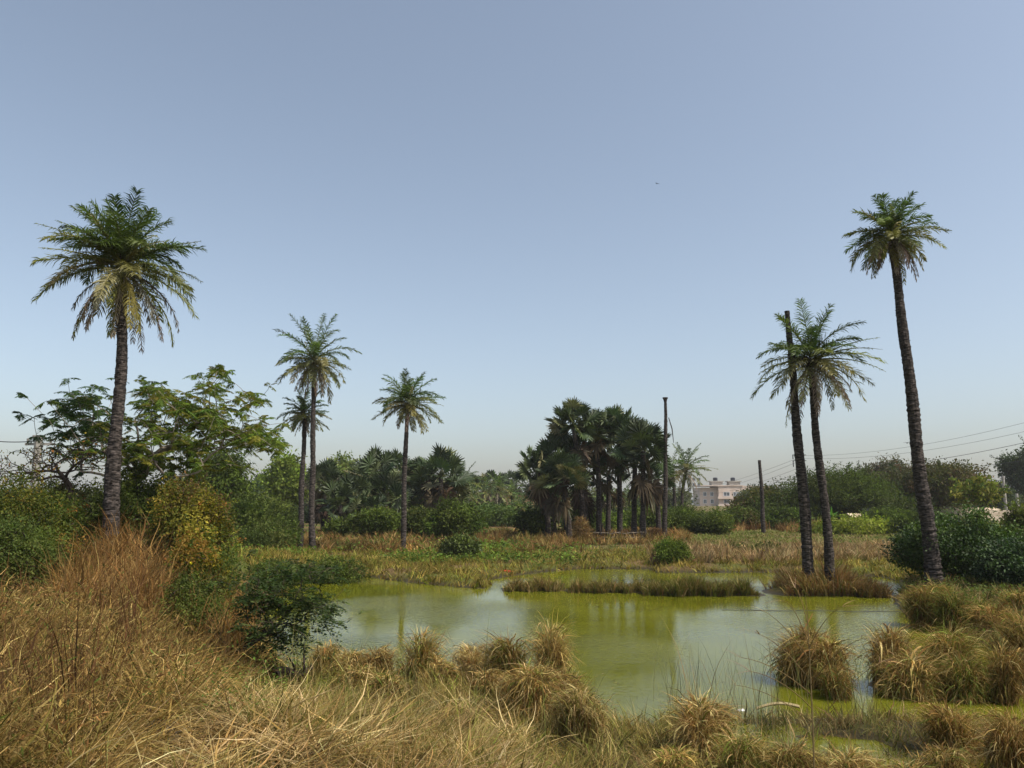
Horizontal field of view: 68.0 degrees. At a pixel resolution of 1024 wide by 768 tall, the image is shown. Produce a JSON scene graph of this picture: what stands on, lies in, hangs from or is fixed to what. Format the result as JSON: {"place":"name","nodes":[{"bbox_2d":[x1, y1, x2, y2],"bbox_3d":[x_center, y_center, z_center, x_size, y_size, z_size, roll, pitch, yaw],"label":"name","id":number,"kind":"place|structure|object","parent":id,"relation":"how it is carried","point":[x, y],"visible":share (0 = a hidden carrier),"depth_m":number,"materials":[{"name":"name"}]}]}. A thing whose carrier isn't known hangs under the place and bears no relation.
{"place":"outdoors","nodes":[
{"label":"outdoors","id":0,"kind":"place"},
{"bbox_2d":[0,0,1023,498],"label":"sky","id":1,"kind":"structure","parent":0,"point":[479,207],"materials":[{"name":"blue"}]},
{"bbox_2d":[8,505,1023,767],"bbox_3d":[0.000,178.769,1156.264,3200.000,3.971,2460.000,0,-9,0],"label":"ground","id":2,"kind":"structure","parent":0,"point":[768,591],"depth_m":26.65,"materials":[{"name":"plant"}]},
{"bbox_2d":[0,510,94,597],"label":"bush","id":3,"kind":"object","parent":2,"relation":"on","point":[23,552],"visible":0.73,"depth_m":17.32,"materials":[{"name":"green plant"}]},
{"bbox_2d":[0,463,103,562],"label":"bush","id":4,"kind":"object","parent":2,"relation":"on","point":[61,511],"visible":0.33,"depth_m":19.55,"materials":[{"name":"green plant"}]},
{"bbox_2d":[21,469,102,553],"bbox_3d":[-14.227,4.357,24.003,3.229,3.370,4.051,0,-9,0],"label":"bush","id":5,"kind":"object","parent":2,"relation":"on","point":[61,486],"visible":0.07,"depth_m":24.12,"materials":[{"name":"green plant"}]},
{"bbox_2d":[0,432,124,532],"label":"bare tree","id":6,"kind":"object","parent":2,"relation":"on","point":[66,481],"visible":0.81,"depth_m":22.17,"materials":[{"name":"brown plant"}]},
{"bbox_2d":[30,185,205,545],"bbox_3d":[-11.076,-0.275,21.028,4.460,10.670,4.408,4,-10,-24],"label":"feather palm","id":7,"kind":"object","parent":2,"relation":"on","point":[125,246],"visible":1,"depth_m":21.21,"materials":[{"name":"green plant"}]},
{"bbox_2d":[58,456,199,542],"bbox_3d":[-11.631,3.754,23.747,3.950,3.131,4.207,0,-9,0],"label":"bush","id":8,"kind":"object","parent":2,"relation":"on","point":[129,499],"visible":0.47,"depth_m":22.84,"materials":[{"name":"green plant"}]},
{"bbox_2d":[0,538,267,767],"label":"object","id":9,"kind":"object","parent":2,"relation":"on","point":[181,654],"visible":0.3,"depth_m":7.50,"materials":[{"name":"brown plant"}]},
{"bbox_2d":[0,531,295,767],"bbox_3d":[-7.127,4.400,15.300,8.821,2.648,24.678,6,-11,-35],"label":"hill grass","id":10,"kind":"structure","parent":2,"relation":"on","point":[131,688],"depth_m":7.03,"materials":[{"name":"plant"}]},
{"bbox_2d":[12,501,290,667],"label":"hill grass","id":11,"kind":"structure","parent":2,"relation":"on","point":[115,551],"depth_m":13.99,"materials":[{"name":"plant"}]},
{"bbox_2d":[12,364,291,489],"bbox_3d":[-11.741,2.162,25.392,8.587,7.237,13.440,4,-10,-25],"label":"feathery tree","id":12,"kind":"object","parent":2,"relation":"on","point":[212,423],"visible":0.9,"depth_m":23.87,"materials":[{"name":"green plant"}]},
{"bbox_2d":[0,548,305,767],"bbox_3d":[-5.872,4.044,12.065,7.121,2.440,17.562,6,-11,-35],"label":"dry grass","id":13,"kind":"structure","parent":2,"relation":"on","point":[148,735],"depth_m":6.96,"materials":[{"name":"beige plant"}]},
{"bbox_2d":[128,470,246,566],"bbox_3d":[-8.065,3.631,19.138,2.480,2.886,3.280,0,-9,0],"label":"bush","id":14,"kind":"object","parent":2,"relation":"on","point":[174,506],"visible":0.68,"depth_m":18.50,"materials":[{"name":"green plant"}]},
{"bbox_2d":[151,567,231,641],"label":"bush","id":15,"kind":"object","parent":2,"relation":"on","point":[185,582],"visible":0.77,"depth_m":13.02,"materials":[{"name":"green plant"}]},
{"bbox_2d":[158,513,251,605],"bbox_3d":[-6.608,3.880,16.141,1.746,2.266,2.793,0,-9,0],"label":"bush","id":16,"kind":"object","parent":2,"relation":"on","point":[203,558],"visible":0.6,"depth_m":15.82,"materials":[{"name":"green plant"}]},
{"bbox_2d":[114,580,298,727],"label":"weeds","id":17,"kind":"object","parent":2,"relation":"on","point":[273,674],"visible":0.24,"depth_m":7.25,"materials":[{"name":"beige plant"}]},
{"bbox_2d":[181,444,261,501],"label":"leafy tree","id":18,"kind":"object","parent":2,"relation":"on","point":[230,478],"visible":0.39,"depth_m":56.51,"materials":[{"name":"green plant"}]},
{"bbox_2d":[224,494,290,529],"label":"bush","id":19,"kind":"object","parent":2,"relation":"on","point":[249,513],"visible":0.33,"depth_m":44.48,"materials":[{"name":"green plant"}]},
{"bbox_2d":[225,487,308,531],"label":"bush","id":20,"kind":"object","parent":2,"relation":"on","point":[278,506],"visible":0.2,"depth_m":54.95,"materials":[{"name":"green plant"}]},
{"bbox_2d":[246,516,305,549],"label":"bush","id":21,"kind":"object","parent":2,"relation":"on","point":[286,534],"visible":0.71,"depth_m":42.46,"materials":[{"name":"green plant"}]},
{"bbox_2d":[252,446,318,510],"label":"leafy tree","id":22,"kind":"object","parent":2,"relation":"on","point":[283,475],"visible":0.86,"depth_m":81.81,"materials":[{"name":"green plant"}]},
{"bbox_2d":[205,549,368,667],"bbox_3d":[-3.701,3.711,12.189,2.909,2.166,2.202,-5,-10,32],"label":"pond shrub","id":23,"kind":"object","parent":2,"relation":"on","point":[270,599],"visible":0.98,"depth_m":12.04,"materials":[{"name":"green plant"}]},
{"bbox_2d":[0,592,595,767],"bbox_3d":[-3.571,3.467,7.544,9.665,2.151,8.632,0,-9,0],"label":"dry grass","id":24,"kind":"structure","parent":2,"relation":"on","point":[261,737],"depth_m":6.86,"materials":[{"name":"beige plant"}]},
{"bbox_2d":[276,386,330,547],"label":"feather palm","id":25,"kind":"object","parent":2,"relation":"on","point":[303,416],"visible":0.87,"depth_m":45.81,"materials":[{"name":"green plant"}]},
{"bbox_2d":[273,313,362,549],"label":"feather palm","id":26,"kind":"object","parent":2,"relation":"on","point":[313,366],"visible":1,"depth_m":44.07,"materials":[{"name":"green plant"}]},
{"bbox_2d":[304,457,344,529],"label":"fan palm","id":27,"kind":"object","parent":2,"relation":"on","point":[324,468],"visible":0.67,"depth_m":67.00,"materials":[{"name":"green plant"}]},
{"bbox_2d":[297,552,374,584],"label":"bush","id":28,"kind":"object","parent":2,"relation":"on","point":[351,574],"visible":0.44,"depth_m":29.86,"materials":[{"name":"green plant"}]},
{"bbox_2d":[315,479,362,531],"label":"fan palm","id":29,"kind":"object","parent":2,"relation":"on","point":[340,491],"visible":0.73,"depth_m":60.70,"materials":[{"name":"green plant"}]},
{"bbox_2d":[344,443,401,494],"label":"fan palm","id":30,"kind":"object","parent":2,"relation":"on","point":[385,462],"visible":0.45,"depth_m":65.26,"materials":[{"name":"green plant"}]},
{"bbox_2d":[354,642,400,674],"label":"grass tussock","id":31,"kind":"object","parent":2,"relation":"on","point":[377,658],"depth_m":13.20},
{"bbox_2d":[360,502,400,534],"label":"bush","id":32,"kind":"object","parent":2,"relation":"on","point":[380,519],"visible":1,"depth_m":52.72,"materials":[{"name":"green plant"}]},
{"bbox_2d":[351,665,412,706],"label":"grass tussock","id":33,"kind":"object","parent":2,"relation":"on","point":[377,680],"depth_m":11.33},
{"bbox_2d":[357,471,413,532],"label":"fan palm","id":34,"kind":"object","parent":2,"relation":"on","point":[390,483],"visible":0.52,"depth_m":63.02,"materials":[{"name":"green plant"}]},
{"bbox_2d":[371,368,446,549],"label":"feather palm","id":35,"kind":"object","parent":2,"relation":"on","point":[406,402],"visible":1,"depth_m":43.80,"materials":[{"name":"green plant"}]},
{"bbox_2d":[238,530,583,567],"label":"weeds","id":36,"kind":"object","parent":2,"relation":"on","point":[507,544],"visible":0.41,"depth_m":37.73,"materials":[{"name":"green plant"}]},
{"bbox_2d":[387,617,456,683],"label":"grass tussock","id":37,"kind":"object","parent":2,"relation":"on","point":[423,648],"depth_m":12.75,"materials":[{"name":"plant"}]},
{"bbox_2d":[409,654,469,688],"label":"grass tussock","id":38,"kind":"object","parent":2,"relation":"on","point":[440,667],"depth_m":12.31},
{"bbox_2d":[407,443,473,509],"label":"fan palm","id":39,"kind":"object","parent":2,"relation":"on","point":[444,459],"visible":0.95,"depth_m":65.03,"materials":[{"name":"green plant"}]},
{"bbox_2d":[420,491,492,537],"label":"bush","id":40,"kind":"object","parent":2,"relation":"on","point":[448,517],"visible":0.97,"depth_m":53.10,"materials":[{"name":"green plant"}]},
{"bbox_2d":[435,528,483,559],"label":"bush","id":41,"kind":"object","parent":2,"relation":"on","point":[465,543],"visible":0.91,"depth_m":37.34,"materials":[{"name":"green plant"}]},
{"bbox_2d":[448,639,491,680],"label":"grass tussock","id":42,"kind":"object","parent":2,"relation":"on","point":[466,656],"depth_m":13.06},
{"bbox_2d":[209,641,752,767],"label":"shore grass","id":43,"kind":"structure","parent":2,"relation":"on","point":[573,757],"depth_m":9.13,"materials":[{"name":"plant"}]},
{"bbox_2d":[271,522,696,552],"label":"rusty grass","id":44,"kind":"structure","parent":2,"relation":"on","point":[558,539],"depth_m":49.10,"materials":[{"name":"plant"}]},
{"bbox_2d":[473,498,525,526],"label":"bush","id":45,"kind":"object","parent":2,"relation":"on","point":[499,515],"visible":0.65,"depth_m":75.77,"materials":[{"name":"green plant"}]},
{"bbox_2d":[464,624,552,684],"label":"grass tussock","id":46,"kind":"object","parent":2,"relation":"on","point":[495,648],"depth_m":12.52,"materials":[{"name":"plant"}]},
{"bbox_2d":[3,481,1023,522],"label":"wood","id":47,"kind":"object","parent":2,"relation":"on","point":[688,496],"visible":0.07,"depth_m":140.70,"materials":[{"name":"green plant"}]},
{"bbox_2d":[488,653,574,723],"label":"grass tussock","id":48,"kind":"object","parent":2,"relation":"on","point":[532,681],"depth_m":10.87,"materials":[{"name":"plant"}]},
{"bbox_2d":[508,502,560,537],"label":"bush","id":49,"kind":"object","parent":2,"relation":"on","point":[528,521],"visible":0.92,"depth_m":55.30,"materials":[{"name":"green plant"}]},
{"bbox_2d":[513,444,560,536],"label":"fan palm","id":50,"kind":"object","parent":2,"relation":"on","point":[525,466],"visible":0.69,"depth_m":55.00,"materials":[{"name":"green plant"}]},
{"bbox_2d":[520,607,582,685],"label":"grass tussock","id":51,"kind":"object","parent":2,"relation":"on","point":[557,660],"depth_m":12.90,"materials":[{"name":"plant"}]},
{"bbox_2d":[533,446,592,539],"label":"fan palm","id":52,"kind":"object","parent":2,"relation":"on","point":[574,476],"visible":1,"depth_m":52.97,"materials":[{"name":"green plant"}]},
{"bbox_2d":[223,544,923,587],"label":"shore grass","id":53,"kind":"structure","parent":2,"relation":"on","point":[426,568],"depth_m":34.43,"materials":[{"name":"plant"}]},
{"bbox_2d":[544,395,603,531],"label":"fan palm","id":54,"kind":"object","parent":2,"relation":"on","point":[570,411],"visible":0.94,"depth_m":55.60,"materials":[{"name":"green plant"}]},
{"bbox_2d":[544,681,616,744],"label":"grass tussock","id":55,"kind":"object","parent":2,"relation":"on","point":[571,706],"depth_m":9.97,"materials":[{"name":"plant"}]},
{"bbox_2d":[569,446,610,529],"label":"fan palm","id":56,"kind":"object","parent":2,"relation":"on","point":[589,505],"visible":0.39,"depth_m":57.14,"materials":[{"name":"green plant"}]},
{"bbox_2d":[570,409,620,534],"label":"fan palm","id":57,"kind":"object","parent":2,"relation":"on","point":[597,447],"visible":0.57,"depth_m":56.38,"materials":[{"name":"green plant"}]},
{"bbox_2d":[588,467,631,532],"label":"fan palm","id":58,"kind":"object","parent":2,"relation":"on","point":[606,489],"visible":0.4,"depth_m":59.17,"materials":[{"name":"green plant"}]},
{"bbox_2d":[597,404,645,533],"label":"fan palm","id":59,"kind":"object","parent":2,"relation":"on","point":[614,414],"visible":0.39,"depth_m":57.27,"materials":[{"name":"green plant"}]},
{"bbox_2d":[612,444,655,537],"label":"fan palm","id":60,"kind":"object","parent":2,"relation":"on","point":[618,471],"visible":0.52,"depth_m":55.25,"materials":[{"name":"green plant"}]},
{"bbox_2d":[606,417,673,535],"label":"fan palm","id":61,"kind":"object","parent":2,"relation":"on","point":[644,433],"visible":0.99,"depth_m":54.28,"materials":[{"name":"green plant"}]},
{"bbox_2d":[649,533,695,562],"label":"bush","id":62,"kind":"object","parent":2,"relation":"on","point":[670,549],"visible":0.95,"depth_m":36.06,"materials":[{"name":"green plant"}]},
{"bbox_2d":[638,742,708,767],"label":"grass tussock","id":63,"kind":"object","parent":2,"relation":"on","point":[663,756],"depth_m":8.40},
{"bbox_2d":[649,502,710,533],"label":"bush","id":64,"kind":"object","parent":2,"relation":"on","point":[681,516],"visible":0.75,"depth_m":63.27,"materials":[{"name":"green plant"}]},
{"bbox_2d":[661,442,717,507],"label":"feather palm","id":65,"kind":"object","parent":2,"relation":"on","point":[683,462],"visible":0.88,"depth_m":75.14,"materials":[{"name":"green plant"}]},
{"bbox_2d":[688,505,742,534],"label":"bush","id":66,"kind":"object","parent":2,"relation":"on","point":[717,521],"visible":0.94,"depth_m":61.30,"materials":[{"name":"green plant"}]},
{"bbox_2d":[693,477,768,505],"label":"apartment block","id":67,"kind":"structure","parent":2,"relation":"on","point":[712,498],"depth_m":326.12,"materials":[{"name":"pink paint"}]},
{"bbox_2d":[697,725,786,767],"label":"grass tussock","id":68,"kind":"object","parent":2,"relation":"on","point":[737,757],"depth_m":8.48,"materials":[{"name":"plant"}]},
{"bbox_2d":[724,485,821,520],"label":"bush","id":69,"kind":"object","parent":2,"relation":"on","point":[773,501],"visible":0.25,"depth_m":75.53,"materials":[{"name":"green plant"}]},
{"bbox_2d":[651,528,900,544],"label":"meadow grass","id":70,"kind":"structure","parent":2,"relation":"on","point":[843,535],"depth_m":56.50,"materials":[{"name":"plant"}]},
{"bbox_2d":[753,502,817,528],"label":"bush","id":71,"kind":"object","parent":2,"relation":"on","point":[779,515],"visible":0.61,"depth_m":69.77,"materials":[{"name":"green plant"}]},
{"bbox_2d":[749,731,837,767],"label":"grass tussock","id":72,"kind":"object","parent":2,"relation":"on","point":[794,757],"depth_m":8.36,"materials":[{"name":"plant"}]},
{"bbox_2d":[784,310,813,581],"bbox_3d":[10.345,2.284,27.273,0.533,10.070,0.502,8,-12,-42],"label":"dead palm trunk","id":73,"kind":"object","parent":2,"relation":"on","point":[805,522],"visible":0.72,"depth_m":26.97,"materials":[{"name":"wood"}]},
{"bbox_2d":[757,613,851,687],"bbox_3d":[5.172,4.787,13.548,1.842,1.262,1.882,-5,-10,31],"label":"grass tussock","id":74,"kind":"object","parent":2,"relation":"on","point":[787,660],"depth_m":13.47,"materials":[{"name":"plant"}]},
{"bbox_2d":[713,575,913,767],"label":"weed stalk","id":75,"kind":"object","parent":2,"relation":"on","point":[811,706],"visible":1,"depth_m":6.85,"materials":[{"name":"green plant"}]},
{"bbox_2d":[750,297,887,582],"bbox_3d":[10.941,2.178,27.248,4.350,10.408,4.725,0,-9,0],"label":"feather palm","id":76,"kind":"object","parent":2,"relation":"on","point":[816,352],"visible":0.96,"depth_m":26.90,"materials":[{"name":"green plant"}]},
{"bbox_2d":[759,556,893,595],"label":"islet grass","id":77,"kind":"structure","parent":2,"relation":"on","point":[817,584],"depth_m":25.88,"materials":[{"name":"plant"}]},
{"bbox_2d":[781,627,872,688],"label":"grass tussock","id":78,"kind":"object","parent":2,"relation":"on","point":[818,650],"depth_m":13.09,"materials":[{"name":"plant"}]},
{"bbox_2d":[808,656,859,702],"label":"grass tussock","id":79,"kind":"object","parent":2,"relation":"on","point":[827,678],"depth_m":12.36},
{"bbox_2d":[769,460,903,513],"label":"leafy tree","id":80,"kind":"object","parent":2,"relation":"on","point":[847,485],"visible":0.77,"depth_m":75.08,"materials":[{"name":"green plant"}]},
{"bbox_2d":[788,508,899,534],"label":"bush","id":81,"kind":"object","parent":2,"relation":"on","point":[859,525],"visible":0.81,"depth_m":61.62,"materials":[{"name":"green plant"}]},
{"bbox_2d":[794,735,910,767],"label":"grass tussock","id":82,"kind":"object","parent":2,"relation":"on","point":[854,762],"depth_m":8.22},
{"bbox_2d":[850,608,933,689],"bbox_3d":[6.539,4.628,13.165,1.804,1.392,1.757,0,-9,0],"label":"grass tussock","id":83,"kind":"object","parent":2,"relation":"on","point":[896,644],"depth_m":13.11,"materials":[{"name":"plant"}]},
{"bbox_2d":[841,190,951,584],"bbox_3d":[13.745,0.070,26.598,3.684,14.426,3.650,0,-9,0],"label":"feather palm","id":84,"kind":"object","parent":2,"relation":"on","point":[891,239],"visible":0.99,"depth_m":26.88,"materials":[{"name":"green plant"}]},
{"bbox_2d":[866,643,956,702],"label":"grass tussock","id":85,"kind":"object","parent":2,"relation":"on","point":[907,681],"depth_m":12.41,"materials":[{"name":"plant"}]},
{"bbox_2d":[894,685,988,766],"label":"grass tussock","id":86,"kind":"object","parent":2,"relation":"on","point":[937,722],"depth_m":9.54,"materials":[{"name":"plant"}]},
{"bbox_2d":[874,455,1008,510],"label":"leafy tree","id":87,"kind":"object","parent":2,"relation":"on","point":[938,476],"visible":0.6,"depth_m":78.36,"materials":[{"name":"green plant"}]},
{"bbox_2d":[887,615,996,690],"bbox_3d":[7.591,4.644,13.237,2.005,1.332,2.025,0,-9,0],"label":"grass tussock","id":88,"kind":"object","parent":2,"relation":"on","point":[957,643],"depth_m":13.02,"materials":[{"name":"plant"}]},
{"bbox_2d":[901,585,982,633],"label":"grass tussock","id":89,"kind":"object","parent":2,"relation":"on","point":[947,610],"depth_m":18.52,"materials":[{"name":"plant"}]},
{"bbox_2d":[896,735,989,767],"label":"grass tussock","id":90,"kind":"object","parent":2,"relation":"on","point":[948,759],"depth_m":8.43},
{"bbox_2d":[878,493,1023,582],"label":"bush","id":91,"kind":"object","parent":2,"relation":"on","point":[957,542],"visible":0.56,"depth_m":26.70,"materials":[{"name":"green plant"}]},
{"bbox_2d":[889,572,1023,678],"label":"bank grass","id":92,"kind":"structure","parent":2,"relation":"on","point":[988,596],"depth_m":22.46,"materials":[{"name":"plant"}]},
{"bbox_2d":[926,647,1013,706],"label":"grass tussock","id":93,"kind":"object","parent":2,"relation":"on","point":[967,679],"depth_m":12.21,"materials":[{"name":"plant"}]},
{"bbox_2d":[947,473,1011,516],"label":"leafy tree","id":94,"kind":"object","parent":2,"relation":"on","point":[985,497],"visible":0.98,"depth_m":57.04,"materials":[{"name":"green plant"}]},
{"bbox_2d":[958,600,1022,638],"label":"grass tussock","id":95,"kind":"object","parent":2,"relation":"on","point":[976,612],"depth_m":17.34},
{"bbox_2d":[964,634,1023,707],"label":"grass tussock","id":96,"kind":"object","parent":2,"relation":"on","point":[1011,665],"depth_m":12.14,"materials":[{"name":"plant"}]},
{"bbox_2d":[968,603,1023,682],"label":"grass tussock","id":97,"kind":"object","parent":2,"relation":"on","point":[1016,627],"depth_m":13.45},
{"bbox_2d":[969,533,1023,588],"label":"bush","id":98,"kind":"object","parent":2,"relation":"on","point":[1000,560],"visible":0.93,"depth_m":23.98,"materials":[{"name":"green plant"}]},
{"bbox_2d":[990,435,1023,499],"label":"leafy tree","id":99,"kind":"object","parent":2,"relation":"on","point":[1012,472],"visible":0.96,"depth_m":119.28,"materials":[{"name":"green plant"}]},
{"bbox_2d":[259,569,1023,767],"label":"pond water","id":100,"kind":"structure","parent":0,"point":[621,629],"depth_m":19.00,"materials":[{"name":"liquid"}]},
{"bbox_2d":[500,572,567,591],"bbox_3d":[0.821,7.107,27.287,2.583,0.751,1.552,0,-9,0],"label":"reed strip","id":101,"kind":"object","parent":100,"relation":"in","point":[531,585],"visible":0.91,"depth_m":27.02,"materials":[{"name":"green plant"}]},
{"bbox_2d":[273,609,901,753],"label":"fine stalks","id":102,"kind":"object","parent":100,"relation":"on","point":[758,697],"visible":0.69,"depth_m":10.73,"materials":[{"name":"beige plant"}]},
{"bbox_2d":[567,576,645,593],"bbox_3d":[3.415,7.076,26.919,3.277,0.700,1.712,0,-9,0],"label":"reed strip","id":103,"kind":"object","parent":100,"relation":"in","point":[595,586],"visible":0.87,"depth_m":26.58,"materials":[{"name":"green plant"}]},
{"bbox_2d":[638,569,764,596],"bbox_3d":[6.442,6.836,26.206,4.309,0.962,2.523,0,-9,0],"label":"reed strip","id":104,"kind":"object","parent":100,"relation":"in","point":[691,585],"visible":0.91,"depth_m":25.72,"materials":[{"name":"green plant"}]},
{"bbox_2d":[654,683,755,767],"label":"grass tussock","id":105,"kind":"object","parent":100,"relation":"in","point":[696,723],"depth_m":9.33,"materials":[{"name":"plant"}]},
{"bbox_2d":[576,685,1023,767],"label":"marsh grass","id":106,"kind":"structure","parent":100,"relation":"in","point":[841,720],"depth_m":10.45,"materials":[{"name":"plant"}]},
{"bbox_2d":[894,582,948,628],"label":"grass tussock","id":107,"kind":"object","parent":100,"relation":"in","point":[915,616],"depth_m":19.34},
{"bbox_2d":[961,691,1023,767],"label":"grass tussock","id":108,"kind":"object","parent":100,"relation":"in","point":[1004,735],"depth_m":8.64,"materials":[{"name":"plant"}]},
{"bbox_2d":[639,533,901,565],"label":"straw grass","id":109,"kind":"structure","parent":0,"point":[793,550],"depth_m":37.52,"materials":[{"name":"plant"}]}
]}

